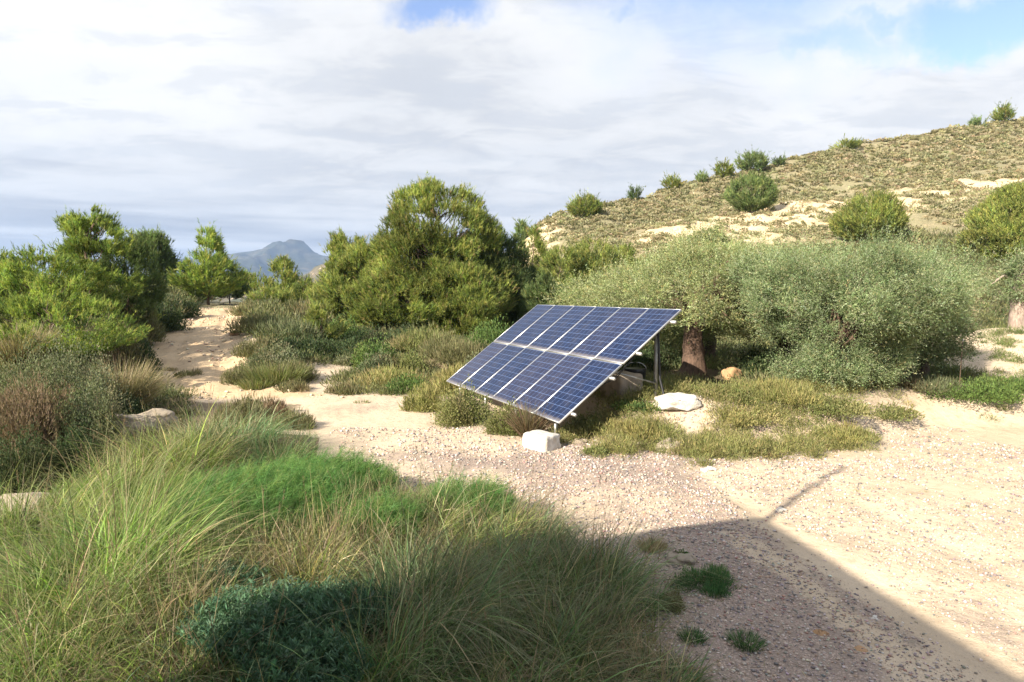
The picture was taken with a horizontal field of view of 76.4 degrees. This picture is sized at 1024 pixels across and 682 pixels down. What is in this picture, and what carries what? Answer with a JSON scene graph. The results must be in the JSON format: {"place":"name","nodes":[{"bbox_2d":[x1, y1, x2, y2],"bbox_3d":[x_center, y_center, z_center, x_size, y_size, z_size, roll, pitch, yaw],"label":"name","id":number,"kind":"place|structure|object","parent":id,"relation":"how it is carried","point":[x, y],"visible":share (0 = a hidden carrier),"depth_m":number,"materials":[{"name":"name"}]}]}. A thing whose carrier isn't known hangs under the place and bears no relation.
{"place":"outdoors","nodes":[
{"label":"outdoors","id":0,"kind":"place"},
{"bbox_2d":[47,239,328,284],"bbox_3d":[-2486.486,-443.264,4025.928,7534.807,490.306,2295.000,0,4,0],"label":"mountain","id":1,"kind":"structure","parent":0,"point":[304,256],"depth_m":4296.52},
{"bbox_2d":[149,308,323,398],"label":"track","id":2,"kind":"structure","parent":0,"point":[166,353],"depth_m":23.22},
{"bbox_2d":[0,409,728,681],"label":"grass","id":3,"kind":"structure","parent":0,"point":[238,677],"depth_m":4.89,"materials":[{"name":"plant"}]},
{"bbox_2d":[0,328,1023,681],"bbox_3d":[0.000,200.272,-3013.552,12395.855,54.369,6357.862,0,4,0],"label":"ground","id":4,"kind":"structure","parent":0,"point":[332,412],"depth_m":7.80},
{"bbox_2d":[0,315,69,369],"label":"shrub","id":5,"kind":"object","parent":4,"relation":"on","point":[5,347],"visible":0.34,"depth_m":16.14,"materials":[{"name":"green plant"}]},
{"bbox_2d":[0,415,73,495],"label":"shrub","id":6,"kind":"object","parent":4,"relation":"on","point":[27,453],"visible":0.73,"depth_m":9.62,"materials":[{"name":"green plant"}]},
{"bbox_2d":[0,361,86,454],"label":"shrub","id":7,"kind":"object","parent":4,"relation":"on","point":[14,418],"visible":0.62,"depth_m":11.08,"materials":[{"name":"brown plant"}]},
{"bbox_2d":[0,240,122,326],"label":"pine tree","id":8,"kind":"object","parent":4,"relation":"on","point":[60,262],"visible":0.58,"depth_m":20.18,"materials":[{"name":"green plant"}]},
{"bbox_2d":[0,317,137,414],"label":"shrub","id":9,"kind":"object","parent":4,"relation":"on","point":[70,376],"visible":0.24,"depth_m":12.78,"materials":[{"name":"green plant"}]},
{"bbox_2d":[0,287,152,358],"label":"pine tree","id":10,"kind":"object","parent":4,"relation":"on","point":[18,303],"visible":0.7,"depth_m":17.56,"materials":[{"name":"green plant"}]},
{"bbox_2d":[44,413,113,484],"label":"shrub","id":11,"kind":"object","parent":4,"relation":"on","point":[68,447],"visible":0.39,"depth_m":10.45,"materials":[{"name":"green plant"}]},
{"bbox_2d":[14,203,151,322],"bbox_3d":[-14.714,-2.336,22.344,3.784,4.948,3.286,2,4,22],"label":"pine tree","id":12,"kind":"object","parent":4,"relation":"on","point":[82,242],"visible":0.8,"depth_m":22.14,"materials":[{"name":"green plant"}]},
{"bbox_2d":[36,473,141,515],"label":"feathery plant","id":13,"kind":"object","parent":4,"relation":"on","point":[123,480],"visible":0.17,"depth_m":7.67,"materials":[{"name":"green plant"}]},
{"bbox_2d":[0,416,179,553],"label":"grass tussock","id":14,"kind":"object","parent":4,"relation":"on","point":[5,509],"depth_m":6.74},
{"bbox_2d":[51,361,131,450],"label":"shrub","id":15,"kind":"object","parent":4,"relation":"on","point":[101,426],"visible":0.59,"depth_m":11.56,"materials":[{"name":"green plant"}]},
{"bbox_2d":[0,555,204,681],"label":"grass tussock","id":16,"kind":"object","parent":4,"relation":"on","point":[46,665],"depth_m":4.13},
{"bbox_2d":[7,401,226,509],"bbox_3d":[-4.975,1.452,8.441,3.286,1.329,3.435,0,4,0],"label":"grass tussock","id":17,"kind":"object","parent":4,"relation":"on","point":[142,474],"depth_m":8.25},
{"bbox_2d":[0,495,257,681],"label":"grass tussock","id":18,"kind":"object","parent":4,"relation":"on","point":[25,627],"depth_m":4.50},
{"bbox_2d":[78,354,182,408],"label":"tussock","id":19,"kind":"object","parent":4,"relation":"on","point":[136,383],"visible":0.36,"depth_m":14.45,"materials":[{"name":"plant"}]},
{"bbox_2d":[87,234,175,325],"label":"pine tree","id":20,"kind":"object","parent":4,"relation":"on","point":[145,300],"visible":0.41,"depth_m":24.75,"materials":[{"name":"green plant"}]},
{"bbox_2d":[7,516,265,677],"bbox_3d":[-2.561,1.763,4.663,2.010,0.896,1.919,-1,4,-11],"label":"grass tussock","id":21,"kind":"object","parent":4,"relation":"on","point":[171,600],"depth_m":4.64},
{"bbox_2d":[6,430,278,589],"bbox_3d":[-3.659,1.492,6.560,3.294,1.281,2.893,-3,5,-33],"label":"grass tussock","id":22,"kind":"object","parent":4,"relation":"on","point":[133,507],"depth_m":6.63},
{"bbox_2d":[111,408,180,437],"bbox_3d":[-7.329,1.627,12.864,1.535,0.555,0.619,-3,5,-38],"label":"rock","id":23,"kind":"object","parent":4,"relation":"on","point":[161,412],"visible":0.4,"depth_m":12.80,"materials":[{"name":"stone"}]},
{"bbox_2d":[27,385,281,483],"bbox_3d":[-5.114,1.271,9.455,3.736,1.334,3.527,1,4,12],"label":"grass tussock","id":24,"kind":"object","parent":4,"relation":"on","point":[207,445],"depth_m":9.41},
{"bbox_2d":[14,497,315,673],"bbox_3d":[-2.270,1.722,4.895,2.411,0.900,1.936,2,4,20],"label":"grass tussock","id":25,"kind":"object","parent":4,"relation":"on","point":[188,583],"depth_m":4.95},
{"bbox_2d":[147,294,193,331],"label":"shrub","id":26,"kind":"object","parent":4,"relation":"on","point":[172,319],"visible":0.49,"depth_m":28.88,"materials":[{"name":"green plant"}]},
{"bbox_2d":[47,572,305,681],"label":"grass tussock","id":27,"kind":"object","parent":4,"relation":"on","point":[157,657],"depth_m":4.09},
{"bbox_2d":[0,405,354,681],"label":"grass tussock","id":28,"kind":"object","parent":4,"relation":"on","point":[35,570],"depth_m":5.38,"materials":[{"name":"plant"}]},
{"bbox_2d":[146,472,301,550],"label":"feathery plant","id":29,"kind":"object","parent":4,"relation":"on","point":[251,512],"visible":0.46,"depth_m":6.43,"materials":[{"name":"green plant"}]},
{"bbox_2d":[116,583,348,681],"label":"grass tussock","id":30,"kind":"object","parent":4,"relation":"on","point":[212,663],"depth_m":4.07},
{"bbox_2d":[195,555,271,595],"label":"leafy plant","id":31,"kind":"object","parent":4,"relation":"on","point":[247,575],"visible":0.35,"depth_m":5.12,"materials":[{"name":"green plant"}]},
{"bbox_2d":[146,381,326,459],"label":"grass tussock","id":32,"kind":"object","parent":4,"relation":"on","point":[269,428],"depth_m":10.48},
{"bbox_2d":[208,387,271,427],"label":"shrub","id":33,"kind":"object","parent":4,"relation":"on","point":[243,408],"visible":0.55,"depth_m":13.13,"materials":[{"name":"green plant"}]},
{"bbox_2d":[188,476,323,578],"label":"grass tussock","id":34,"kind":"object","parent":4,"relation":"on","point":[255,537],"depth_m":6.01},
{"bbox_2d":[175,570,339,670],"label":"leafy plant","id":35,"kind":"object","parent":4,"relation":"on","point":[240,611],"visible":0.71,"depth_m":4.29,"materials":[{"name":"green plant"}]},
{"bbox_2d":[147,450,377,544],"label":"feathery plant","id":36,"kind":"object","parent":4,"relation":"on","point":[291,478],"visible":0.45,"depth_m":7.06,"materials":[{"name":"green plant"}]},
{"bbox_2d":[247,338,305,368],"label":"shrub","id":37,"kind":"object","parent":4,"relation":"on","point":[270,353],"visible":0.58,"depth_m":20.61,"materials":[{"name":"green plant"}]},
{"bbox_2d":[235,357,318,385],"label":"shrub","id":38,"kind":"object","parent":4,"relation":"on","point":[268,372],"visible":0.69,"depth_m":18.71,"materials":[{"name":"green plant"}]},
{"bbox_2d":[222,408,332,469],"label":"grass tussock","id":39,"kind":"object","parent":4,"relation":"on","point":[295,449],"depth_m":10.02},
{"bbox_2d":[252,313,327,337],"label":"shrub","id":40,"kind":"object","parent":4,"relation":"on","point":[302,328],"visible":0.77,"depth_m":25.57,"materials":[{"name":"green plant"}]},
{"bbox_2d":[230,618,380,681],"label":"leafy plant","id":41,"kind":"object","parent":4,"relation":"on","point":[309,646],"visible":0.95,"depth_m":3.98,"materials":[{"name":"green plant"}]},
{"bbox_2d":[218,501,393,592],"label":"grass tussock","id":42,"kind":"object","parent":4,"relation":"on","point":[314,574],"depth_m":5.47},
{"bbox_2d":[267,568,385,641],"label":"leafy plant","id":43,"kind":"object","parent":4,"relation":"on","point":[336,595],"visible":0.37,"depth_m":4.60,"materials":[{"name":"green plant"}]},
{"bbox_2d":[302,296,352,339],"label":"pine tree","id":44,"kind":"object","parent":4,"relation":"on","point":[317,311],"visible":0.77,"depth_m":27.23,"materials":[{"name":"green plant"}]},
{"bbox_2d":[252,442,410,495],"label":"feathery plant","id":45,"kind":"object","parent":4,"relation":"on","point":[359,464],"visible":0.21,"depth_m":8.28,"materials":[{"name":"green plant"}]},
{"bbox_2d":[304,248,361,322],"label":"pine tree","id":46,"kind":"object","parent":4,"relation":"on","point":[330,263],"visible":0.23,"depth_m":36.23,"materials":[{"name":"green plant"}]},
{"bbox_2d":[241,467,428,581],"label":"grass tussock","id":47,"kind":"object","parent":4,"relation":"on","point":[333,532],"depth_m":6.07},
{"bbox_2d":[312,226,369,313],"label":"pine tree","id":48,"kind":"object","parent":4,"relation":"on","point":[337,241],"visible":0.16,"depth_m":37.90,"materials":[{"name":"green plant"}]},
{"bbox_2d":[301,237,412,311],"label":"pine tree","id":49,"kind":"object","parent":4,"relation":"on","point":[354,255],"visible":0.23,"depth_m":34.53,"materials":[{"name":"green plant"}]},
{"bbox_2d":[347,332,398,368],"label":"shrub","id":50,"kind":"object","parent":4,"relation":"on","point":[359,354],"visible":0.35,"depth_m":21.88,"materials":[{"name":"green plant"}]},
{"bbox_2d":[335,481,436,543],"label":"feathery plant","id":51,"kind":"object","parent":4,"relation":"on","point":[407,506],"visible":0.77,"depth_m":6.62,"materials":[{"name":"green plant"}]},
{"bbox_2d":[333,270,449,328],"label":"pine tree","id":52,"kind":"object","parent":4,"relation":"on","point":[368,310],"visible":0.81,"depth_m":31.10,"materials":[{"name":"green plant"}]},
{"bbox_2d":[350,362,435,388],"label":"shrub","id":53,"kind":"object","parent":4,"relation":"on","point":[381,376],"visible":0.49,"depth_m":18.67,"materials":[{"name":"green plant"}]},
{"bbox_2d":[231,525,559,681],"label":"grass tussock","id":54,"kind":"object","parent":4,"relation":"on","point":[408,677],"depth_m":4.40,"materials":[{"name":"plant"}]},
{"bbox_2d":[311,444,517,567],"bbox_3d":[-0.792,1.667,6.844,3.093,1.070,2.497,-2,5,-27],"label":"grass tussock","id":55,"kind":"object","parent":4,"relation":"on","point":[441,512],"depth_m":6.84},
{"bbox_2d":[398,378,443,412],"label":"shrub","id":56,"kind":"object","parent":4,"relation":"on","point":[420,401],"visible":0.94,"depth_m":14.86,"materials":[{"name":"green plant"}]},
{"bbox_2d":[384,321,457,350],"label":"shrub","id":57,"kind":"object","parent":4,"relation":"on","point":[412,339],"visible":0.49,"depth_m":24.55,"materials":[{"name":"green plant"}]},
{"bbox_2d":[352,171,520,334],"bbox_3d":[-4.161,-4.422,34.809,8.891,9.251,8.057,-3,5,-38],"label":"pine tree","id":58,"kind":"object","parent":4,"relation":"on","point":[387,248],"visible":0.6,"depth_m":33.29,"materials":[{"name":"green plant"}]},
{"bbox_2d":[277,482,617,681],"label":"grass tussock","id":59,"kind":"object","parent":4,"relation":"on","point":[397,567],"depth_m":5.15,"materials":[{"name":"plant"}]},
{"bbox_2d":[424,332,489,366],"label":"shrub","id":60,"kind":"object","parent":4,"relation":"on","point":[458,352],"visible":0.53,"depth_m":20.18,"materials":[{"name":"green plant"}]},
{"bbox_2d":[430,374,497,428],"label":"shrub","id":61,"kind":"object","parent":4,"relation":"on","point":[456,411],"visible":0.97,"depth_m":13.30,"materials":[{"name":"green plant"}]},
{"bbox_2d":[421,256,509,337],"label":"pine tree","id":62,"kind":"object","parent":4,"relation":"on","point":[479,282],"visible":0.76,"depth_m":31.73,"materials":[{"name":"green plant"}]},
{"bbox_2d":[410,463,521,527],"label":"feathery plant","id":63,"kind":"object","parent":4,"relation":"on","point":[497,486],"visible":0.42,"depth_m":7.44,"materials":[{"name":"green plant"}]},
{"bbox_2d":[354,445,589,562],"bbox_3d":[-0.390,1.698,7.154,3.043,1.131,3.000,3,5,33],"label":"grass tussock","id":64,"kind":"object","parent":4,"relation":"on","point":[519,518],"depth_m":6.93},
{"bbox_2d":[471,229,532,333],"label":"pine tree","id":65,"kind":"object","parent":4,"relation":"on","point":[514,257],"visible":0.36,"depth_m":35.45,"materials":[{"name":"green plant"}]},
{"bbox_2d":[347,465,657,680],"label":"grass tussock","id":66,"kind":"object","parent":4,"relation":"on","point":[532,557],"depth_m":5.90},
{"bbox_2d":[482,396,526,435],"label":"shrub","id":67,"kind":"object","parent":4,"relation":"on","point":[495,427],"visible":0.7,"depth_m":12.46,"materials":[{"name":"green plant"}]},
{"bbox_2d":[0,224,1023,493],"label":"undergrowth","id":68,"kind":"object","parent":4,"relation":"on","point":[724,350],"visible":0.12,"depth_m":22.59,"materials":[{"name":"green plant"}]},
{"bbox_2d":[423,471,607,569],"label":"grass tussock","id":69,"kind":"object","parent":4,"relation":"on","point":[562,531],"depth_m":7.00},
{"bbox_2d":[493,397,565,436],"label":"shrub","id":70,"kind":"object","parent":4,"relation":"on","point":[535,422],"visible":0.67,"depth_m":12.09,"materials":[{"name":"plant"}]},
{"bbox_2d":[522,430,560,451],"bbox_3d":[0.522,1.775,11.503,0.552,0.338,0.488,3,5,38],"label":"concrete block","id":71,"kind":"object","parent":4,"relation":"on","point":[541,440],"depth_m":11.35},
{"bbox_2d":[520,267,572,312],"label":"pine tree","id":72,"kind":"object","parent":4,"relation":"on","point":[537,288],"visible":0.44,"depth_m":33.36,"materials":[{"name":"green plant"}]},
{"bbox_2d":[370,535,723,681],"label":"grass tussock","id":73,"kind":"object","parent":4,"relation":"on","point":[560,635],"depth_m":4.61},
{"bbox_2d":[530,243,586,304],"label":"pine tree","id":74,"kind":"object","parent":4,"relation":"on","point":[552,259],"visible":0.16,"depth_m":43.15,"materials":[{"name":"green plant"}]},
{"bbox_2d":[447,304,681,432],"bbox_3d":[0.827,0.441,14.530,2.673,2.399,6.334,-2,5,-25],"label":"solar array","id":75,"kind":"object","parent":4,"relation":"on","point":[565,361],"visible":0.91,"depth_m":13.75,"materials":[{"name":"glass"}]},
{"bbox_2d":[442,531,722,681],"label":"grass tussock","id":76,"kind":"object","parent":4,"relation":"on","point":[588,662],"depth_m":4.80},
{"bbox_2d":[458,475,781,658],"bbox_3d":[0.610,1.844,5.891,2.985,1.183,3.022,-2,5,-24],"label":"grass tussock","id":77,"kind":"object","parent":4,"relation":"on","point":[618,569],"depth_m":5.81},
{"bbox_2d":[600,370,642,397],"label":"concrete block","id":78,"kind":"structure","parent":4,"relation":"on","point":[620,381],"depth_m":13.11,"materials":[{"name":"concrete"}]},
{"bbox_2d":[540,528,714,649],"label":"grass tussock","id":79,"kind":"object","parent":4,"relation":"on","point":[671,596],"depth_m":5.55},
{"bbox_2d":[533,248,732,352],"bbox_3d":[3.563,-0.942,19.464,6.108,3.822,5.136,3,5,38],"label":"olive tree","id":80,"kind":"object","parent":4,"relation":"on","point":[577,297],"visible":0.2,"depth_m":19.29,"materials":[{"name":"green plant"}]},
{"bbox_2d":[603,414,693,440],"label":"shrub","id":81,"kind":"object","parent":4,"relation":"on","point":[654,428],"visible":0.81,"depth_m":11.68,"materials":[{"name":"green plant"}]},
{"bbox_2d":[601,616,744,681],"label":"grass tussock","id":82,"kind":"object","parent":4,"relation":"on","point":[682,671],"depth_m":4.60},
{"bbox_2d":[653,392,701,410],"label":"rock","id":83,"kind":"structure","parent":4,"relation":"on","point":[678,401],"depth_m":12.27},
{"bbox_2d":[566,223,831,379],"bbox_3d":[4.769,-0.957,15.848,6.967,3.857,4.665,0,4,0],"label":"olive tree","id":84,"kind":"object","parent":4,"relation":"on","point":[689,299],"visible":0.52,"depth_m":15.25,"materials":[{"name":"green plant"}]},
{"bbox_2d":[667,561,740,600],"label":"shrub","id":85,"kind":"object","parent":4,"relation":"on","point":[720,588],"visible":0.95,"depth_m":6.00,"materials":[{"name":"green plant"}]},
{"bbox_2d":[640,209,770,357],"bbox_3d":[6.142,-1.637,19.770,4.738,4.688,4.113,0,4,0],"label":"olive tree","id":86,"kind":"object","parent":4,"relation":"on","point":[718,236],"visible":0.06,"depth_m":19.66,"materials":[{"name":"green plant"}]},
{"bbox_2d":[548,370,914,466],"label":"weeds","id":87,"kind":"object","parent":4,"relation":"on","point":[713,448],"visible":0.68,"depth_m":11.78,"materials":[{"name":"green plant"}]},
{"bbox_2d":[705,402,791,426],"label":"shrub","id":88,"kind":"object","parent":4,"relation":"on","point":[741,416],"visible":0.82,"depth_m":11.86,"materials":[{"name":"green plant"}]},
{"bbox_2d":[715,340,798,379],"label":"shrub","id":89,"kind":"object","parent":4,"relation":"on","point":[753,359],"visible":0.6,"depth_m":15.95,"materials":[{"name":"green plant"}]},
{"bbox_2d":[683,228,864,363],"bbox_3d":[6.821,-0.962,16.413,5.745,3.751,4.147,0,4,0],"label":"olive tree","id":90,"kind":"object","parent":4,"relation":"on","point":[748,332],"visible":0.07,"depth_m":15.86,"materials":[{"name":"green plant"}]},
{"bbox_2d":[733,376,827,406],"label":"shrub","id":91,"kind":"object","parent":4,"relation":"on","point":[785,392],"visible":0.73,"depth_m":12.52,"materials":[{"name":"green plant"}]},
{"bbox_2d":[789,391,878,420],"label":"shrub","id":92,"kind":"object","parent":4,"relation":"on","point":[844,406],"visible":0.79,"depth_m":12.05,"materials":[{"name":"green plant"}]},
{"bbox_2d":[813,417,885,444],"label":"shrub","id":93,"kind":"object","parent":4,"relation":"on","point":[865,432],"visible":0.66,"depth_m":11.58,"materials":[{"name":"green plant"}]},
{"bbox_2d":[710,214,1010,395],"bbox_3d":[7.041,-0.494,13.632,5.834,4.227,4.284,1,4,12],"label":"olive tree","id":94,"kind":"object","parent":4,"relation":"on","point":[875,318],"visible":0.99,"depth_m":13.06,"materials":[{"name":"green plant"}]},
{"bbox_2d":[872,401,925,421],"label":"shrub","id":95,"kind":"object","parent":4,"relation":"on","point":[901,412],"visible":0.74,"depth_m":12.76,"materials":[{"name":"green plant"}]},
{"bbox_2d":[884,371,968,392],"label":"shrub","id":96,"kind":"object","parent":4,"relation":"on","point":[928,380],"visible":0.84,"depth_m":14.04,"materials":[{"name":"green plant"}]},
{"bbox_2d":[873,234,1010,377],"bbox_3d":[9.772,-0.645,15.338,3.282,3.748,3.144,0,4,0],"label":"olive tree","id":97,"kind":"object","parent":4,"relation":"on","point":[939,350],"visible":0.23,"depth_m":14.84,"materials":[{"name":"green plant"}]},
{"bbox_2d":[918,372,1023,404],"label":"shrub","id":98,"kind":"object","parent":4,"relation":"on","point":[970,393],"visible":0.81,"depth_m":13.59,"materials":[{"name":"green plant"}]},
{"bbox_2d":[928,321,1023,421],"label":"weeds","id":99,"kind":"object","parent":4,"relation":"on","point":[1011,331],"visible":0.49,"depth_m":17.59,"materials":[{"name":"green plant"}]},
{"bbox_2d":[972,239,1023,327],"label":"olive tree","id":100,"kind":"object","parent":4,"relation":"on","point":[1012,277],"visible":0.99,"depth_m":21.28,"materials":[{"name":"green plant"}]},
{"bbox_2d":[0,0,1023,272],"label":"sky","id":101,"kind":"structure","parent":0,"point":[265,121],"materials":[{"name":"white"}]},
{"bbox_2d":[192,123,1023,328],"bbox_3d":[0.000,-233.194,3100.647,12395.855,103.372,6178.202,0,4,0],"label":"hillside","id":102,"kind":"structure","parent":0,"point":[929,223],"depth_m":78.62,"materials":[{"name":"soil"}]},
{"bbox_2d":[121,222,188,280],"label":"pine tree","id":103,"kind":"object","parent":102,"relation":"on","point":[159,242],"visible":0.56,"depth_m":48.91,"materials":[{"name":"green plant"}]},
{"bbox_2d":[166,218,254,304],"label":"pine tree","id":104,"kind":"object","parent":102,"relation":"on","point":[197,279],"visible":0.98,"depth_m":45.73,"materials":[{"name":"green plant"}]},
{"bbox_2d":[258,254,301,295],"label":"pine tree","id":105,"kind":"object","parent":102,"relation":"on","point":[285,264],"visible":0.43,"depth_m":59.09,"materials":[{"name":"green plant"}]},
{"bbox_2d":[565,189,605,216],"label":"bush","id":106,"kind":"object","parent":102,"relation":"on","point":[581,205],"visible":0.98,"depth_m":93.12,"materials":[{"name":"green plant"}]},
{"bbox_2d":[553,233,630,306],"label":"pine tree","id":107,"kind":"object","parent":102,"relation":"on","point":[584,250],"visible":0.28,"depth_m":44.90,"materials":[{"name":"green plant"}]},
{"bbox_2d":[718,166,781,211],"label":"hill pine","id":108,"kind":"object","parent":102,"relation":"on","point":[735,196],"visible":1,"depth_m":77.00,"materials":[{"name":"green plant"}]},
{"bbox_2d":[505,116,1023,321],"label":"hillside scrub","id":109,"kind":"object","parent":102,"relation":"on","point":[714,183],"visible":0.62,"depth_m":99.80,"materials":[{"name":"green plant"}]},
{"bbox_2d":[826,187,912,242],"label":"hill pine","id":110,"kind":"object","parent":102,"relation":"on","point":[853,215],"visible":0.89,"depth_m":60.15,"materials":[{"name":"green plant"}]},
{"bbox_2d":[949,176,1023,263],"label":"hill pine","id":111,"kind":"object","parent":102,"relation":"on","point":[996,229],"visible":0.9,"depth_m":53.71,"materials":[{"name":"green plant"}]},
{"bbox_2d":[330,393,1023,681],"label":"gravel","id":112,"kind":"structure","parent":0,"point":[867,499],"depth_m":7.93,"materials":[{"name":"gravel"}]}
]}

